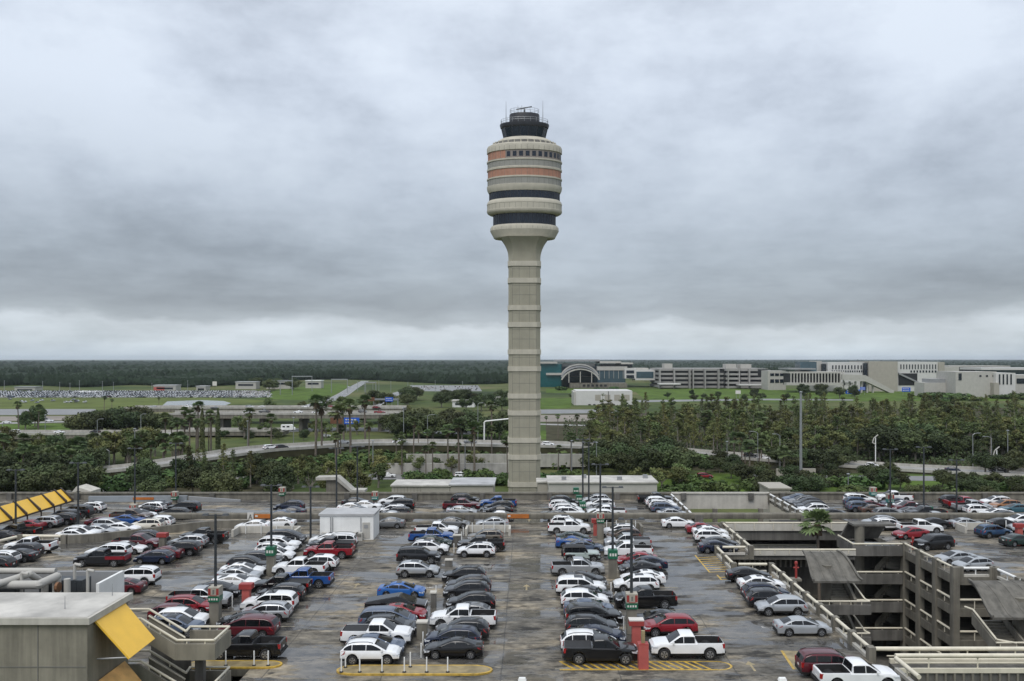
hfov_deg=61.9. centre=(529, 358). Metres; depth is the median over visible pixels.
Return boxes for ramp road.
[308,381,367,404]
[374,387,426,404]
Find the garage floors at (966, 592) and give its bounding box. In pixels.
[231,520,989,680]
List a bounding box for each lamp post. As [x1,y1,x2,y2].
[6,469,24,522]
[69,462,86,524]
[127,448,142,503]
[169,442,182,490]
[202,513,228,624]
[260,484,281,575]
[301,486,319,538]
[329,447,343,507]
[350,446,364,501]
[576,439,589,497]
[581,441,595,501]
[591,463,608,539]
[602,486,622,578]
[618,518,644,633]
[882,448,897,507]
[916,446,931,504]
[949,459,964,512]
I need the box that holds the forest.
[0,359,1023,386]
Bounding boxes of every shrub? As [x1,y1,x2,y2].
[6,487,27,491]
[70,481,104,490]
[96,471,109,483]
[98,478,132,491]
[108,472,129,482]
[161,468,185,478]
[162,476,182,487]
[196,459,238,470]
[228,462,242,476]
[235,464,245,475]
[237,478,249,488]
[238,475,255,482]
[274,456,296,462]
[290,455,319,462]
[322,451,355,459]
[333,449,371,461]
[334,456,352,468]
[337,457,351,468]
[345,448,371,457]
[345,457,367,469]
[353,451,375,465]
[401,470,420,477]
[404,472,424,478]
[424,473,442,478]
[431,468,452,475]
[438,475,454,478]
[445,450,483,453]
[462,469,477,476]
[464,471,485,476]
[477,468,495,475]
[480,451,505,453]
[495,477,505,485]
[496,473,507,485]
[540,472,555,477]
[541,450,574,469]
[555,386,567,389]
[555,468,570,473]
[566,469,581,474]
[659,484,684,491]
[669,474,706,485]
[672,481,702,491]
[699,481,725,491]
[709,479,727,483]
[718,482,742,491]
[739,477,756,489]
[743,481,755,491]
[824,475,847,486]
[836,484,861,491]
[840,475,870,485]
[840,481,866,486]
[842,484,868,491]
[865,480,885,489]
[917,392,940,397]
[930,392,949,397]
[932,398,951,401]
[941,393,970,397]
[945,484,974,491]
[947,395,967,399]
[967,396,983,400]
[988,394,1012,398]
[998,482,1009,490]
[1010,394,1023,399]
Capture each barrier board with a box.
[254,514,269,517]
[507,514,528,517]
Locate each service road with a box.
[0,421,63,423]
[540,423,584,425]
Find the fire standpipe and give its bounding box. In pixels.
[786,561,801,580]
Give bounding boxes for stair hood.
[72,484,100,491]
[316,475,367,491]
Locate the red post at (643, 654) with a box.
[638,630,648,669]
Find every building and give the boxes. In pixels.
[0,570,132,680]
[15,386,41,389]
[153,385,180,389]
[196,385,210,389]
[236,381,259,388]
[266,380,291,388]
[305,380,323,387]
[390,479,451,491]
[449,477,495,491]
[451,399,475,406]
[536,478,547,491]
[546,474,658,491]
[758,482,791,521]
[914,378,945,395]
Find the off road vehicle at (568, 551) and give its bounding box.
[561,544,600,561]
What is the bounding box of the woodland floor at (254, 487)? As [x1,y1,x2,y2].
[65,467,292,491]
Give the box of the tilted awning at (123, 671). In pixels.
[99,661,140,680]
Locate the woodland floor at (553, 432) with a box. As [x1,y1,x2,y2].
[546,408,1023,473]
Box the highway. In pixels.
[289,428,470,433]
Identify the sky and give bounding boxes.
[0,0,1023,359]
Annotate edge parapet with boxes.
[0,492,670,499]
[671,492,769,508]
[770,492,1023,499]
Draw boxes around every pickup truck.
[0,522,42,533]
[3,535,58,553]
[73,547,131,567]
[109,508,153,517]
[111,533,158,549]
[166,585,233,605]
[179,527,228,543]
[217,629,287,659]
[251,573,312,592]
[258,409,270,412]
[271,556,328,573]
[285,566,334,588]
[303,540,355,558]
[306,535,356,551]
[339,618,413,642]
[364,592,427,608]
[408,527,453,541]
[414,521,458,533]
[429,603,497,626]
[442,497,480,508]
[457,534,505,551]
[480,495,516,506]
[547,518,590,533]
[550,556,604,575]
[562,633,637,664]
[587,504,625,512]
[603,532,651,546]
[603,540,653,555]
[614,585,677,609]
[636,491,673,504]
[649,629,725,659]
[811,656,900,680]
[875,490,913,500]
[891,500,929,508]
[895,518,943,531]
[904,505,947,512]
[943,495,983,506]
[950,499,992,512]
[988,467,1008,471]
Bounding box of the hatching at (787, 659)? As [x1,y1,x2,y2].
[781,651,794,668]
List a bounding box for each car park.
[1,390,270,397]
[410,385,481,390]
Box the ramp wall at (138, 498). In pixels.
[88,495,240,501]
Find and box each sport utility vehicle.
[0,549,21,561]
[0,554,17,567]
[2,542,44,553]
[36,514,63,527]
[47,508,81,517]
[57,511,79,525]
[58,504,94,517]
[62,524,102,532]
[84,500,106,512]
[84,541,132,554]
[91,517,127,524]
[124,564,161,582]
[130,529,170,540]
[131,517,165,527]
[139,501,166,510]
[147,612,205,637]
[153,515,175,524]
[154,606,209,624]
[155,507,190,519]
[164,500,201,512]
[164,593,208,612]
[167,533,208,545]
[167,540,202,555]
[226,554,265,566]
[240,590,298,609]
[242,599,293,620]
[245,550,284,563]
[255,540,296,551]
[255,582,305,599]
[257,534,301,549]
[258,545,296,560]
[262,444,275,449]
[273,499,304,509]
[275,444,288,447]
[308,553,339,570]
[317,531,357,544]
[340,637,402,664]
[363,613,416,633]
[377,494,405,504]
[379,503,405,512]
[381,506,411,512]
[382,498,414,508]
[396,545,440,563]
[396,559,439,577]
[412,538,449,554]
[423,624,481,645]
[434,616,489,637]
[442,564,485,581]
[443,579,489,597]
[445,574,491,590]
[446,590,495,608]
[451,493,479,501]
[454,472,463,476]
[456,541,495,557]
[467,528,503,538]
[484,500,513,508]
[541,441,554,444]
[548,499,577,508]
[550,495,578,503]
[550,514,582,522]
[552,502,582,509]
[554,506,584,512]
[555,574,605,593]
[560,587,609,605]
[560,627,616,650]
[565,602,622,623]
[565,612,619,630]
[582,493,608,501]
[586,497,614,506]
[586,508,611,521]
[604,522,635,534]
[605,527,641,537]
[612,573,659,591]
[641,613,697,636]
[645,496,674,505]
[648,498,677,508]
[650,501,681,512]
[693,528,730,540]
[697,472,713,478]
[740,581,790,597]
[743,452,756,457]
[745,587,787,604]
[754,594,808,616]
[786,494,813,504]
[791,496,821,505]
[794,499,826,507]
[795,646,855,676]
[796,502,828,511]
[843,492,877,502]
[843,496,865,504]
[845,500,867,512]
[861,514,896,520]
[871,507,903,519]
[871,517,898,530]
[910,532,954,550]
[938,494,955,503]
[962,503,990,512]
[974,523,1012,538]
[980,495,1008,503]
[989,498,1021,507]
[1005,513,1023,521]
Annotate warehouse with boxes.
[572,389,631,404]
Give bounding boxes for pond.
[163,400,229,404]
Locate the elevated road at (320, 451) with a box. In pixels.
[105,441,1023,476]
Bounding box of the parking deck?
[0,500,1023,680]
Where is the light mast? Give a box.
[799,391,802,471]
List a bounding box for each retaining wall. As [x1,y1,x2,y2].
[374,463,506,473]
[406,454,586,466]
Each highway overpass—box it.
[0,430,181,440]
[121,405,406,422]
[159,411,399,431]
[182,428,288,436]
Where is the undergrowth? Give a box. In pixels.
[563,413,1023,467]
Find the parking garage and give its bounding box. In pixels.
[900,541,999,652]
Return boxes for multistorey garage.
[650,364,767,388]
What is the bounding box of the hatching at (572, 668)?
[559,661,717,669]
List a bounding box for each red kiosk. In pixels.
[156,532,168,546]
[239,582,253,601]
[591,518,596,535]
[628,617,643,646]
[1012,523,1023,534]
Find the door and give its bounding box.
[362,522,369,537]
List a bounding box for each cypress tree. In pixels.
[184,446,193,467]
[193,448,201,463]
[199,456,208,470]
[201,448,208,464]
[217,443,230,471]
[228,449,239,470]
[244,450,256,486]
[603,408,610,439]
[619,393,624,406]
[628,424,635,436]
[639,400,644,416]
[642,392,649,415]
[643,419,653,441]
[660,414,670,436]
[661,403,665,422]
[666,419,674,440]
[669,407,672,422]
[682,405,690,438]
[686,410,698,445]
[688,422,700,447]
[699,397,704,417]
[709,417,723,448]
[710,414,716,435]
[715,399,719,416]
[727,408,738,446]
[728,401,738,424]
[738,412,749,451]
[778,400,782,415]
[784,411,791,429]
[793,406,799,423]
[795,410,805,428]
[802,393,809,415]
[808,393,812,407]
[813,399,818,419]
[817,395,824,411]
[817,416,824,448]
[822,392,828,417]
[854,396,859,414]
[858,409,865,421]
[867,398,878,418]
[870,403,880,419]
[882,399,890,414]
[888,406,893,414]
[888,417,896,455]
[892,400,897,415]
[899,403,907,418]
[906,393,914,415]
[909,392,917,409]
[918,402,926,418]
[932,393,941,414]
[950,409,956,420]
[981,406,989,421]
[993,399,1000,413]
[1010,390,1015,402]
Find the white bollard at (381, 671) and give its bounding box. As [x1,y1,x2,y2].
[380,657,383,672]
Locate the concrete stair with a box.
[128,608,230,680]
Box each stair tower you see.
[802,550,870,646]
[964,578,1023,652]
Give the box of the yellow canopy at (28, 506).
[0,487,73,523]
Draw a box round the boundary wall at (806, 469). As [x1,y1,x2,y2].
[776,468,815,475]
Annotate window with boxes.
[238,384,252,385]
[636,372,653,377]
[1017,378,1023,383]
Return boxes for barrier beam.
[159,513,1016,524]
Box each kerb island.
[191,660,281,668]
[336,665,492,675]
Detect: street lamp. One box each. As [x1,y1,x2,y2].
[570,440,572,470]
[749,431,757,462]
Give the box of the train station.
[778,362,893,392]
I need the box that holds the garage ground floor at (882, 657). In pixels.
[864,640,914,666]
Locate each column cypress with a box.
[199,408,204,449]
[215,408,220,449]
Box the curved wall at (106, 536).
[67,519,248,543]
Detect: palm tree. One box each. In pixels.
[0,433,11,448]
[13,401,21,428]
[15,443,28,461]
[16,432,32,447]
[25,445,43,454]
[33,404,43,429]
[44,447,57,459]
[55,445,66,455]
[61,444,71,465]
[64,439,80,451]
[64,449,78,460]
[70,435,87,452]
[89,432,98,439]
[98,430,113,464]
[129,435,142,442]
[130,438,144,461]
[133,429,149,440]
[145,440,156,458]
[155,433,170,457]
[159,412,171,454]
[159,443,169,457]
[166,421,175,456]
[168,432,175,455]
[170,417,184,431]
[172,437,184,455]
[173,431,185,455]
[178,435,189,454]
[179,406,187,444]
[181,419,188,452]
[183,409,197,444]
[191,401,205,451]
[192,418,201,452]
[192,422,200,451]
[205,409,215,450]
[205,417,209,450]
[207,414,216,439]
[242,407,256,445]
[266,413,276,443]
[308,394,325,456]
[313,402,329,444]
[327,405,345,456]
[329,432,340,467]
[335,396,348,439]
[335,424,345,453]
[340,397,359,452]
[356,394,372,438]
[364,422,373,464]
[391,434,398,453]
[397,436,406,473]
[409,417,418,453]
[414,426,422,442]
[422,445,429,473]
[423,429,431,453]
[428,442,436,471]
[440,424,454,462]
[449,418,466,471]
[465,421,482,470]
[467,435,475,450]
[486,400,497,424]
[486,424,495,453]
[501,435,507,472]
[556,445,562,469]
[565,432,577,469]
[636,423,647,442]
[697,417,704,438]
[699,410,712,434]
[727,432,737,453]
[734,431,747,461]
[737,410,749,417]
[740,442,747,462]
[741,439,758,465]
[751,411,766,427]
[754,413,767,431]
[754,438,765,461]
[756,434,767,457]
[763,446,774,468]
[776,444,789,467]
[777,446,792,466]
[798,508,833,602]
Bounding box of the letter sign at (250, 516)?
[247,513,253,520]
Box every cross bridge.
[718,522,853,539]
[731,544,816,559]
[752,549,855,559]
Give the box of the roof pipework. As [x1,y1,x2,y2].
[0,563,94,591]
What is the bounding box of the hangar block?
[936,371,1023,397]
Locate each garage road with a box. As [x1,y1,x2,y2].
[368,474,495,479]
[754,475,1005,480]
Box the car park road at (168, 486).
[50,475,251,491]
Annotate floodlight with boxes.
[518,677,525,680]
[778,677,786,680]
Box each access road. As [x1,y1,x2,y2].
[0,409,95,414]
[0,416,73,420]
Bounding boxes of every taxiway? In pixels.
[540,415,591,421]
[541,409,618,413]
[638,399,852,401]
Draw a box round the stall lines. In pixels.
[86,548,702,626]
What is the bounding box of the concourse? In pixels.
[809,361,958,390]
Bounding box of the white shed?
[318,508,380,540]
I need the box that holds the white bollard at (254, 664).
[252,651,255,665]
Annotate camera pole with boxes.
[872,435,877,461]
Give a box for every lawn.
[0,424,69,429]
[257,384,350,399]
[407,430,545,438]
[540,398,571,408]
[546,389,1023,401]
[657,474,1012,491]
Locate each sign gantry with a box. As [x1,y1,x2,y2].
[280,380,292,394]
[331,379,347,392]
[375,398,398,404]
[483,418,507,439]
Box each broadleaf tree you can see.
[0,453,19,468]
[0,466,19,491]
[3,451,21,460]
[4,446,21,458]
[4,462,31,491]
[7,460,34,479]
[13,462,66,490]
[13,469,67,491]
[16,411,32,429]
[19,411,34,424]
[21,450,34,461]
[26,451,70,466]
[28,444,61,462]
[29,406,47,427]
[44,432,72,444]
[46,440,65,455]
[58,465,98,490]
[62,412,93,429]
[62,414,89,429]
[67,455,104,474]
[70,453,98,468]
[73,446,109,465]
[73,463,106,485]
[79,410,123,429]
[85,437,100,444]
[99,409,130,429]
[101,406,128,427]
[110,411,144,429]
[122,464,163,485]
[124,405,153,428]
[126,456,161,474]
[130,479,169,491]
[135,411,163,429]
[147,475,165,489]
[151,415,177,429]
[169,455,201,477]
[177,467,203,491]
[192,469,237,491]
[198,467,223,486]
[199,461,222,471]
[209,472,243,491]
[221,430,229,438]
[239,452,269,483]
[243,431,254,439]
[248,377,263,383]
[253,461,283,480]
[257,458,292,471]
[259,472,294,491]
[262,379,276,389]
[262,465,298,487]
[266,427,280,438]
[274,431,282,439]
[284,380,302,387]
[298,428,310,434]
[299,432,307,439]
[365,389,387,402]
[377,413,389,432]
[380,413,398,437]
[383,393,398,403]
[385,421,412,434]
[388,411,411,438]
[398,388,416,404]
[398,414,434,438]
[399,393,416,404]
[400,409,428,436]
[403,387,422,396]
[407,411,436,438]
[414,407,436,432]
[423,415,447,438]
[431,392,449,407]
[438,412,452,437]
[439,411,469,435]
[441,408,458,413]
[445,416,474,438]
[448,389,467,398]
[456,398,472,408]
[460,409,471,432]
[460,411,484,421]
[463,415,490,439]
[464,389,473,398]
[472,394,491,410]
[476,417,502,439]
[478,393,499,407]
[487,415,501,436]
[488,409,507,434]
[494,397,507,410]
[495,389,507,398]
[495,418,507,438]
[578,452,613,474]
[585,444,610,471]
[591,440,608,449]
[604,436,631,454]
[608,451,636,474]
[609,442,636,472]
[627,451,645,467]
[634,443,650,453]
[637,448,666,475]
[638,440,681,473]
[644,437,678,445]
[656,435,674,445]
[657,447,700,469]
[675,446,696,455]
[689,394,698,399]
[696,459,713,472]
[706,456,717,461]
[711,449,728,457]
[711,457,726,472]
[720,462,736,478]
[724,455,740,461]
[729,463,755,476]
[730,459,745,464]
[737,466,755,480]
[751,477,773,491]
[752,431,772,447]
[752,465,765,476]
[753,461,771,469]
[754,469,776,481]
[758,393,766,397]
[769,445,792,467]
[773,441,798,450]
[773,473,808,487]
[776,426,799,441]
[778,464,798,474]
[780,456,807,467]
[782,477,804,491]
[786,449,811,460]
[791,449,815,467]
[792,469,814,475]
[794,474,830,491]
[796,386,808,396]
[797,469,812,486]
[799,388,807,398]
[806,426,831,445]
[807,449,840,472]
[813,474,832,485]
[814,383,828,390]
[815,389,827,397]
[820,462,840,475]
[825,444,850,462]
[826,452,846,466]
[828,468,850,478]
[833,387,845,397]
[840,430,855,448]
[841,446,858,463]
[845,432,866,448]
[848,388,859,397]
[849,385,858,392]
[855,424,901,460]
[855,463,881,473]
[861,471,877,480]
[865,424,903,458]
[874,461,901,473]
[874,468,900,489]
[882,422,922,452]
[894,472,911,488]
[898,430,928,457]
[899,430,932,459]
[904,483,926,491]
[906,422,939,454]
[907,427,949,454]
[925,484,950,491]
[928,431,950,456]
[930,468,951,486]
[936,473,960,485]
[946,436,969,458]
[949,477,982,491]
[952,472,971,480]
[954,435,981,456]
[966,451,1003,471]
[967,475,986,491]
[969,471,981,481]
[976,485,995,491]
[980,430,1018,455]
[980,479,1000,491]
[983,472,1004,482]
[984,429,1010,451]
[993,456,1023,472]
[1002,449,1023,458]
[1005,475,1023,486]
[1008,483,1023,491]
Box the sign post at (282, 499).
[280,496,284,502]
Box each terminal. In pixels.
[540,359,654,387]
[761,370,785,389]
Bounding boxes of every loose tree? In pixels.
[0,426,19,444]
[0,431,14,443]
[0,439,18,449]
[28,432,47,445]
[87,436,111,465]
[101,431,124,464]
[115,431,132,462]
[115,441,141,462]
[120,427,135,440]
[132,441,146,461]
[136,449,150,459]
[140,426,155,452]
[142,436,155,447]
[148,429,161,456]
[164,431,183,456]
[167,444,189,453]
[230,415,243,426]
[238,418,251,437]
[256,421,269,436]
[263,400,275,404]
[286,459,308,483]
[287,462,299,488]
[293,454,316,480]
[298,466,323,491]
[306,462,321,486]
[307,419,318,434]
[310,424,319,436]
[313,455,329,467]
[316,471,337,488]
[318,421,332,437]
[319,460,335,474]
[322,396,333,402]
[325,468,347,479]
[339,460,361,484]
[343,459,363,473]
[349,470,372,487]
[352,420,362,434]
[354,471,372,487]
[359,460,369,469]
[368,449,383,461]
[369,454,392,483]
[371,462,387,487]
[391,458,404,465]
[395,450,414,462]
[411,457,424,470]
[433,457,443,462]
[444,457,457,471]
[466,455,477,462]
[469,450,484,461]
[594,424,608,438]
[605,429,620,440]
[614,409,634,426]
[627,467,643,474]
[645,421,665,439]
[646,467,665,481]
[656,468,673,487]
[657,408,673,419]
[669,462,690,474]
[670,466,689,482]
[676,402,700,414]
[676,425,694,447]
[703,431,726,449]
[740,420,761,439]
[760,431,784,445]
[771,408,791,420]
[779,430,797,444]
[794,432,821,449]
[817,435,833,448]
[818,430,848,447]
[825,407,844,420]
[825,423,834,430]
[845,422,863,430]
[869,415,889,423]
[894,419,907,425]
[902,417,917,426]
[908,411,917,423]
[913,410,932,420]
[924,407,946,417]
[934,421,964,452]
[940,406,962,420]
[947,404,965,415]
[957,421,988,440]
[999,417,1015,429]
[1003,432,1023,455]
[1007,423,1023,432]
[1011,416,1023,427]
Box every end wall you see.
[231,524,300,536]
[465,523,510,535]
[604,520,642,533]
[955,520,1006,532]
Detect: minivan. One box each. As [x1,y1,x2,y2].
[217,613,280,635]
[266,529,306,541]
[358,605,417,623]
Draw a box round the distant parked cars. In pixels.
[0,385,477,396]
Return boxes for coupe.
[211,573,260,584]
[555,535,592,547]
[618,560,662,572]
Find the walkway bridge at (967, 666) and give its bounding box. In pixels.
[876,647,1023,680]
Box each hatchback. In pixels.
[133,549,175,564]
[147,602,200,619]
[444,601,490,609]
[951,555,994,571]
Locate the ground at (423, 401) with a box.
[0,360,1023,521]
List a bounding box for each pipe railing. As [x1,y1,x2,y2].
[0,536,16,548]
[17,534,67,543]
[669,493,693,520]
[714,545,736,568]
[721,522,753,558]
[722,546,745,554]
[738,563,766,571]
[768,493,803,520]
[769,562,875,663]
[894,656,920,680]
[956,566,994,581]
[993,566,1023,579]
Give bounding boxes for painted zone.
[784,651,797,669]
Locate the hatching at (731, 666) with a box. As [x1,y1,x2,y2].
[713,661,732,669]
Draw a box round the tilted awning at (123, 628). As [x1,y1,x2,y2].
[95,603,154,659]
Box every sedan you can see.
[0,529,22,542]
[14,548,40,562]
[21,519,46,528]
[54,528,92,539]
[84,516,104,525]
[90,524,118,532]
[107,522,141,530]
[112,514,144,522]
[124,540,147,554]
[124,577,147,593]
[139,505,161,512]
[140,499,171,505]
[142,545,184,557]
[193,580,241,595]
[216,610,273,624]
[217,566,263,578]
[219,562,265,576]
[234,519,269,527]
[266,509,295,519]
[266,516,296,525]
[284,506,306,512]
[308,532,335,542]
[337,502,368,507]
[341,497,369,503]
[347,632,406,651]
[354,500,381,507]
[377,581,426,596]
[379,517,405,528]
[383,510,403,512]
[384,472,395,477]
[386,602,427,618]
[414,535,452,545]
[423,636,483,659]
[437,516,470,528]
[440,510,464,519]
[446,505,476,512]
[475,516,508,524]
[481,510,512,519]
[483,505,513,512]
[543,510,566,520]
[555,531,591,539]
[562,570,606,584]
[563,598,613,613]
[565,539,603,550]
[565,584,612,601]
[570,623,625,640]
[585,503,615,511]
[617,551,656,563]
[620,569,665,583]
[624,555,667,568]
[637,609,681,628]
[656,508,686,512]
[661,516,694,527]
[685,522,719,532]
[691,525,728,534]
[697,539,737,553]
[700,536,739,545]
[725,566,771,581]
[736,574,785,588]
[772,615,832,636]
[781,493,800,500]
[824,508,845,512]
[857,504,880,512]
[863,500,886,506]
[879,498,904,503]
[885,500,917,505]
[891,526,929,539]
[895,506,914,511]
[924,511,946,519]
[924,517,951,528]
[934,550,974,564]
[944,467,960,470]
[948,517,981,526]
[978,508,1012,512]
[984,517,1014,527]
[993,510,1014,512]
[998,503,1023,511]
[998,533,1023,546]
[1006,520,1023,530]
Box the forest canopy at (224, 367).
[0,360,1023,378]
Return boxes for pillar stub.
[416,619,427,638]
[430,590,436,607]
[445,558,452,566]
[453,534,460,545]
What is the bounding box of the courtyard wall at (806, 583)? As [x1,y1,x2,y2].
[732,540,849,605]
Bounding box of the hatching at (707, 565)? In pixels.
[695,555,724,571]
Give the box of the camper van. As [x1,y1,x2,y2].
[281,424,295,430]
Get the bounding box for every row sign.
[129,504,138,507]
[171,491,178,499]
[208,585,222,601]
[265,545,276,555]
[279,487,285,495]
[372,491,377,499]
[573,487,578,493]
[576,495,581,500]
[579,501,585,507]
[596,512,603,522]
[608,548,617,558]
[625,591,637,608]
[869,487,876,494]
[885,493,893,502]
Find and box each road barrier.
[97,439,1023,470]
[102,443,1023,475]
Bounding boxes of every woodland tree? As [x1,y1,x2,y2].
[583,421,597,441]
[587,410,596,429]
[590,416,609,440]
[591,425,609,439]
[594,404,604,436]
[599,393,605,409]
[604,409,615,428]
[608,409,616,429]
[613,405,620,430]
[618,417,626,430]
[619,407,628,420]
[619,417,630,434]
[630,407,643,434]
[632,412,639,435]
[634,419,647,442]
[638,415,650,442]
[651,415,664,430]
[658,399,667,412]
[658,423,668,436]
[667,397,676,412]
[669,417,689,442]
[675,412,683,441]
[684,414,703,436]
[684,425,696,447]
[691,414,699,432]
[699,432,704,448]
[701,411,709,441]
[703,396,710,409]
[706,422,718,450]
[709,393,716,411]
[709,404,714,419]
[716,417,727,450]
[721,408,732,439]
[722,396,732,408]
[722,401,731,418]
[724,410,733,443]
[735,425,740,449]
[737,400,744,408]
[737,428,745,452]
[738,413,749,433]
[744,394,749,411]
[746,412,760,439]
[747,403,757,413]
[747,410,754,438]
[750,420,761,450]
[754,396,762,409]
[761,404,768,416]
[762,418,769,431]
[764,405,773,422]
[765,430,775,446]
[768,411,776,424]
[770,423,781,448]
[776,417,786,439]
[780,395,786,406]
[788,395,799,420]
[791,434,802,448]
[798,419,808,449]
[803,414,814,427]
[805,405,815,419]
[808,425,821,448]
[810,420,820,432]
[815,409,822,418]
[819,425,831,449]
[821,406,831,423]
[832,414,846,431]
[838,411,851,430]
[839,397,847,408]
[847,404,856,419]
[851,424,864,456]
[854,407,862,422]
[854,419,863,448]
[857,402,866,418]
[870,410,879,427]
[900,408,909,418]
[917,416,925,424]
[920,396,928,408]
[920,428,928,458]
[924,408,938,424]
[936,393,944,407]
[939,417,953,452]
[940,401,951,412]
[949,398,956,407]
[956,409,965,419]
[961,414,970,434]
[970,395,978,406]
[977,417,1004,454]
[982,401,992,419]
[996,423,1006,430]
[998,425,1006,453]
[1000,409,1010,424]
[1006,402,1014,416]
[1007,415,1018,428]
[1009,429,1023,446]
[1012,398,1020,412]
[1016,404,1023,415]
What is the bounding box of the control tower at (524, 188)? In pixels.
[487,106,561,491]
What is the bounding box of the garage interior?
[712,508,762,521]
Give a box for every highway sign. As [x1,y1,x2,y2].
[330,418,341,432]
[344,418,358,432]
[385,397,392,404]
[902,387,910,391]

